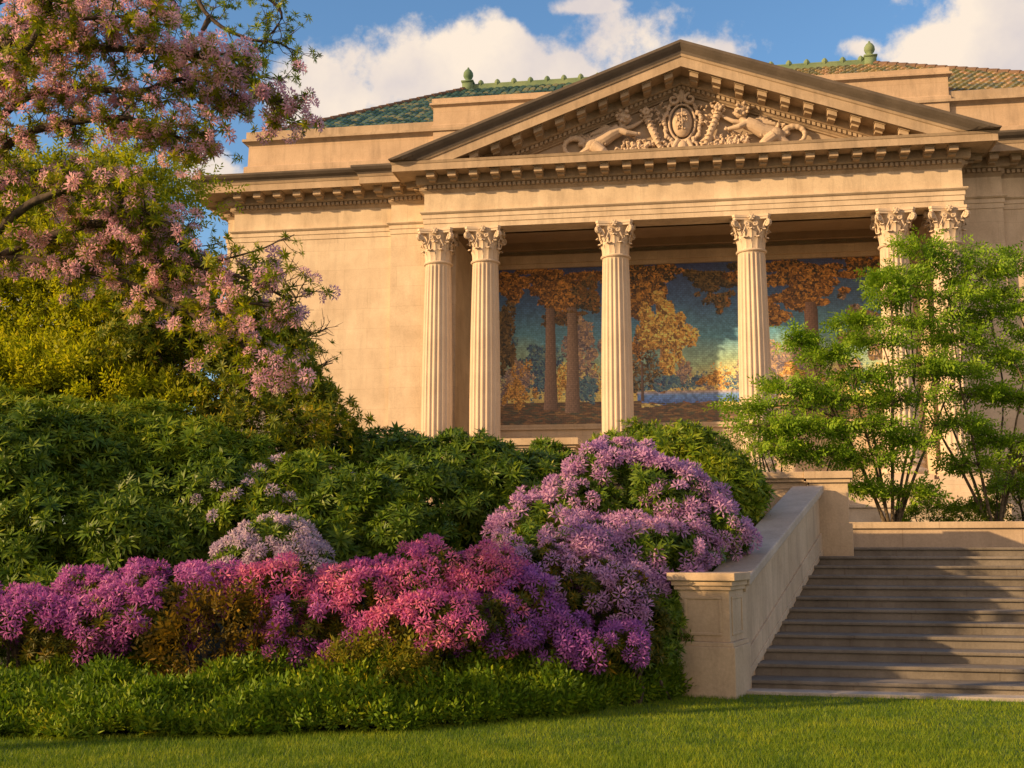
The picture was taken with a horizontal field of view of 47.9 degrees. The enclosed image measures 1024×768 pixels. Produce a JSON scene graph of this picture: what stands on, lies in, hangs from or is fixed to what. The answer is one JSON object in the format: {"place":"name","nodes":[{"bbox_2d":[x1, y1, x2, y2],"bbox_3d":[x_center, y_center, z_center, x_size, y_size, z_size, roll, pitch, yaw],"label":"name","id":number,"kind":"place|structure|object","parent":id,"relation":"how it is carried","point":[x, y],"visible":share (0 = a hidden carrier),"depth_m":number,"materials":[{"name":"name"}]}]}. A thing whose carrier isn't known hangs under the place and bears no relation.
{"place":"outdoors","nodes":[
{"label":"outdoors","id":0,"kind":"place"},
{"bbox_2d":[0,533,713,733],"bbox_3d":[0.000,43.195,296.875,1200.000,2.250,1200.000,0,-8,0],"label":"ground","id":1,"kind":"structure","parent":0,"point":[340,725],"depth_m":16.91,"materials":[{"name":"soil"}]},
{"bbox_2d":[0,581,134,669],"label":"azalea bush","id":2,"kind":"object","parent":1,"relation":"on","point":[23,598],"visible":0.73,"depth_m":12.14,"materials":[{"name":"purple plant"}]},
{"bbox_2d":[0,398,157,661],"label":"rhododendron","id":3,"kind":"object","parent":1,"relation":"on","point":[44,501],"visible":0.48,"depth_m":14.94,"materials":[{"name":"green plant"}]},
{"bbox_2d":[0,312,216,439],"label":"lime shrub","id":4,"kind":"object","parent":1,"relation":"on","point":[48,371],"visible":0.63,"depth_m":17.78,"materials":[{"name":"yellow plant"}]},
{"bbox_2d":[0,375,271,651],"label":"rhododendron","id":5,"kind":"object","parent":1,"relation":"on","point":[161,431],"visible":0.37,"depth_m":16.37,"materials":[{"name":"green plant"}]},
{"bbox_2d":[0,111,295,497],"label":"lime tree","id":6,"kind":"object","parent":1,"relation":"on","point":[34,306],"visible":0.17,"depth_m":19.49,"materials":[{"name":"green plant"}]},
{"bbox_2d":[50,556,256,663],"bbox_3d":[-4.107,2.761,12.804,2.479,1.697,1.823,0,-8,0],"label":"azalea bush","id":7,"kind":"object","parent":1,"relation":"on","point":[118,592],"visible":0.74,"depth_m":12.44,"materials":[{"name":"purple plant"}]},
{"bbox_2d":[45,436,278,652],"bbox_3d":[-4.843,2.215,15.849,3.450,3.620,3.595,0,-8,0],"label":"rhododendron","id":8,"kind":"object","parent":1,"relation":"on","point":[158,511],"visible":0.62,"depth_m":14.74,"materials":[{"name":"green plant"}]},
{"bbox_2d":[125,568,313,680],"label":"bronze shrub","id":9,"kind":"object","parent":1,"relation":"on","point":[203,601],"visible":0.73,"depth_m":12.01,"materials":[{"name":"brown plant"}]},
{"bbox_2d":[81,235,376,501],"bbox_3d":[-4.557,0.634,17.871,5.070,6.266,2.489,0,-8,0],"label":"open tree","id":10,"kind":"object","parent":1,"relation":"on","point":[319,399],"visible":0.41,"depth_m":17.80,"materials":[{"name":"green plant"}]},
{"bbox_2d":[213,551,326,649],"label":"azalea bush","id":11,"kind":"object","parent":1,"relation":"on","point":[290,564],"visible":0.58,"depth_m":12.78,"materials":[{"name":"pink plant"}]},
{"bbox_2d":[205,509,337,648],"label":"azalea bush","id":12,"kind":"object","parent":1,"relation":"on","point":[248,543],"visible":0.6,"depth_m":13.67,"materials":[{"name":"pink plant"}]},
{"bbox_2d":[187,428,366,657],"bbox_3d":[-3.587,2.285,16.136,3.092,3.520,2.730,-7,-11,42],"label":"rhododendron","id":13,"kind":"object","parent":1,"relation":"on","point":[300,475],"visible":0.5,"depth_m":15.42,"materials":[{"name":"green plant"}]},
{"bbox_2d":[265,253,339,432],"bbox_3d":[-3.554,0.675,18.993,1.449,5.793,0.744,0,-8,0],"label":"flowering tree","id":14,"kind":"object","parent":1,"relation":"on","point":[326,362],"visible":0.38,"depth_m":19.29,"materials":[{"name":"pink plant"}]},
{"bbox_2d":[234,592,373,669],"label":"azalea bush","id":15,"kind":"object","parent":1,"relation":"on","point":[336,628],"visible":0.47,"depth_m":12.10,"materials":[{"name":"purple plant"}]},
{"bbox_2d":[0,636,696,739],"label":"ground cover","id":16,"kind":"object","parent":1,"relation":"on","point":[62,696],"visible":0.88,"depth_m":11.10,"materials":[{"name":"green plant"}]},
{"bbox_2d":[257,461,464,645],"bbox_3d":[-2.016,2.455,15.154,2.922,2.947,2.132,0,-8,0],"label":"rhododendron","id":17,"kind":"object","parent":1,"relation":"on","point":[392,519],"visible":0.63,"depth_m":14.82,"materials":[{"name":"green plant"}]},
{"bbox_2d":[298,619,446,688],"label":"golden shrub","id":18,"kind":"object","parent":1,"relation":"on","point":[405,645],"visible":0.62,"depth_m":11.65,"materials":[{"name":"green plant"}]},
{"bbox_2d":[277,421,544,627],"bbox_3d":[-1.495,2.204,18.018,3.379,3.277,4.302,7,-11,-41],"label":"rhododendron","id":19,"kind":"object","parent":1,"relation":"on","point":[413,461],"visible":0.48,"depth_m":17.01,"materials":[{"name":"green plant"}]},
{"bbox_2d":[290,532,555,667],"bbox_3d":[-0.953,2.636,12.856,2.648,1.956,2.191,-4,-9,25],"label":"azalea bush","id":20,"kind":"object","parent":1,"relation":"on","point":[401,592],"visible":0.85,"depth_m":12.34,"materials":[{"name":"pink plant"}]},
{"bbox_2d":[426,437,584,507],"bbox_3d":[-0.809,3.547,38.230,6.343,3.198,2.880,-1,-8,9],"label":"portico flank","id":21,"kind":"object","parent":1,"relation":"on","point":[573,443],"visible":0.07,"depth_m":36.79,"materials":[{"name":"stone"}]},
{"bbox_2d":[447,557,568,664],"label":"azalea bush","id":22,"kind":"object","parent":1,"relation":"on","point":[537,590],"visible":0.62,"depth_m":12.39,"materials":[{"name":"purple plant"}]},
{"bbox_2d":[449,434,588,557],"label":"rhododendron","id":23,"kind":"object","parent":1,"relation":"on","point":[550,457],"visible":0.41,"depth_m":16.81,"materials":[{"name":"green plant"}]},
{"bbox_2d":[505,601,669,704],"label":"azalea bush","id":24,"kind":"object","parent":1,"relation":"on","point":[566,646],"visible":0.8,"depth_m":12.30,"materials":[{"name":"purple plant"}]},
{"bbox_2d":[513,534,675,656],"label":"azalea bush","id":25,"kind":"object","parent":1,"relation":"on","point":[607,575],"visible":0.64,"depth_m":13.02,"materials":[{"name":"purple plant"}]},
{"bbox_2d":[190,39,1023,521],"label":"museum building","id":26,"kind":"structure","parent":1,"relation":"on","point":[674,231],"depth_m":42.66,"materials":[{"name":"stone"}]},
{"bbox_2d":[480,434,763,654],"bbox_3d":[1.216,2.214,14.839,3.575,3.329,2.860,7,-10,-39],"label":"azalea bush","id":27,"kind":"object","parent":1,"relation":"on","point":[596,521],"visible":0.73,"depth_m":14.67,"materials":[{"name":"purple plant"}]},
{"bbox_2d":[583,416,777,566],"bbox_3d":[2.478,1.912,17.868,2.572,3.059,3.162,5,-10,-32],"label":"rhododendron","id":28,"kind":"object","parent":1,"relation":"on","point":[696,442],"visible":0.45,"depth_m":17.44,"materials":[{"name":"green plant"}]},
{"bbox_2d":[537,471,853,555],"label":"terrace wall","id":29,"kind":"structure","parent":1,"relation":"on","point":[836,528],"depth_m":19.32,"materials":[{"name":"stone"}]},
{"bbox_2d":[723,417,853,471],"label":"terrace shrub","id":30,"kind":"object","parent":1,"relation":"on","point":[762,460],"visible":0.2,"depth_m":23.94,"materials":[{"name":"green plant"}]},
{"bbox_2d":[701,275,967,521],"bbox_3d":[6.281,0.234,22.127,5.325,5.069,2.278,2,-8,-13],"label":"green tree","id":31,"kind":"object","parent":1,"relation":"on","point":[780,428],"visible":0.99,"depth_m":22.00,"materials":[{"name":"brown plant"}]},
{"bbox_2d":[747,547,1023,701],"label":"stone staircase","id":32,"kind":"structure","parent":1,"relation":"on","point":[935,623],"depth_m":15.43,"materials":[{"name":"beige stone"}]},
{"bbox_2d":[667,486,823,699],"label":"stair parapet","id":33,"kind":"structure","parent":32,"relation":"on","point":[736,612],"depth_m":14.21,"materials":[{"name":"stone"}]},
{"bbox_2d":[849,521,1023,546],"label":"retaining wall","id":34,"kind":"structure","parent":1,"relation":"on","point":[948,534],"depth_m":21.14,"materials":[{"name":"stone"}]},
{"bbox_2d":[853,224,1023,520],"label":"green tree","id":35,"kind":"object","parent":1,"relation":"on","point":[982,433],"visible":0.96,"depth_m":23.31,"materials":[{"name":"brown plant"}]},
{"bbox_2d":[895,495,1007,521],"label":"terrace shrub","id":36,"kind":"object","parent":1,"relation":"on","point":[964,508],"visible":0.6,"depth_m":23.10,"materials":[{"name":"green plant"}]},
{"bbox_2d":[981,439,1023,520],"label":"terrace shrub","id":37,"kind":"object","parent":1,"relation":"on","point":[1020,469],"visible":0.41,"depth_m":23.85,"materials":[{"name":"green plant"}]},
{"bbox_2d":[0,692,1023,767],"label":"lawn","id":38,"kind":"structure","parent":0,"point":[554,730],"depth_m":10.51,"materials":[{"name":"green plant"}]},
{"bbox_2d":[0,0,322,99],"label":"leafy tree","id":39,"kind":"object","parent":38,"relation":"on","point":[200,5],"visible":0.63,"depth_m":11.00,"materials":[{"name":"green plant"}]},
{"bbox_2d":[0,0,340,399],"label":"blossom tree","id":40,"kind":"object","parent":38,"relation":"on","point":[40,36],"visible":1,"depth_m":9.26,"materials":[{"name":"pink plant"}]},
{"bbox_2d":[603,554,693,699],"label":"evergreen shrub","id":41,"kind":"object","parent":38,"relation":"on","point":[673,605],"visible":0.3,"depth_m":13.32,"materials":[{"name":"green plant"}]},
{"bbox_2d":[0,0,1023,524],"label":"sky","id":42,"kind":"structure","parent":0,"point":[375,53],"materials":[{"name":"blue"}]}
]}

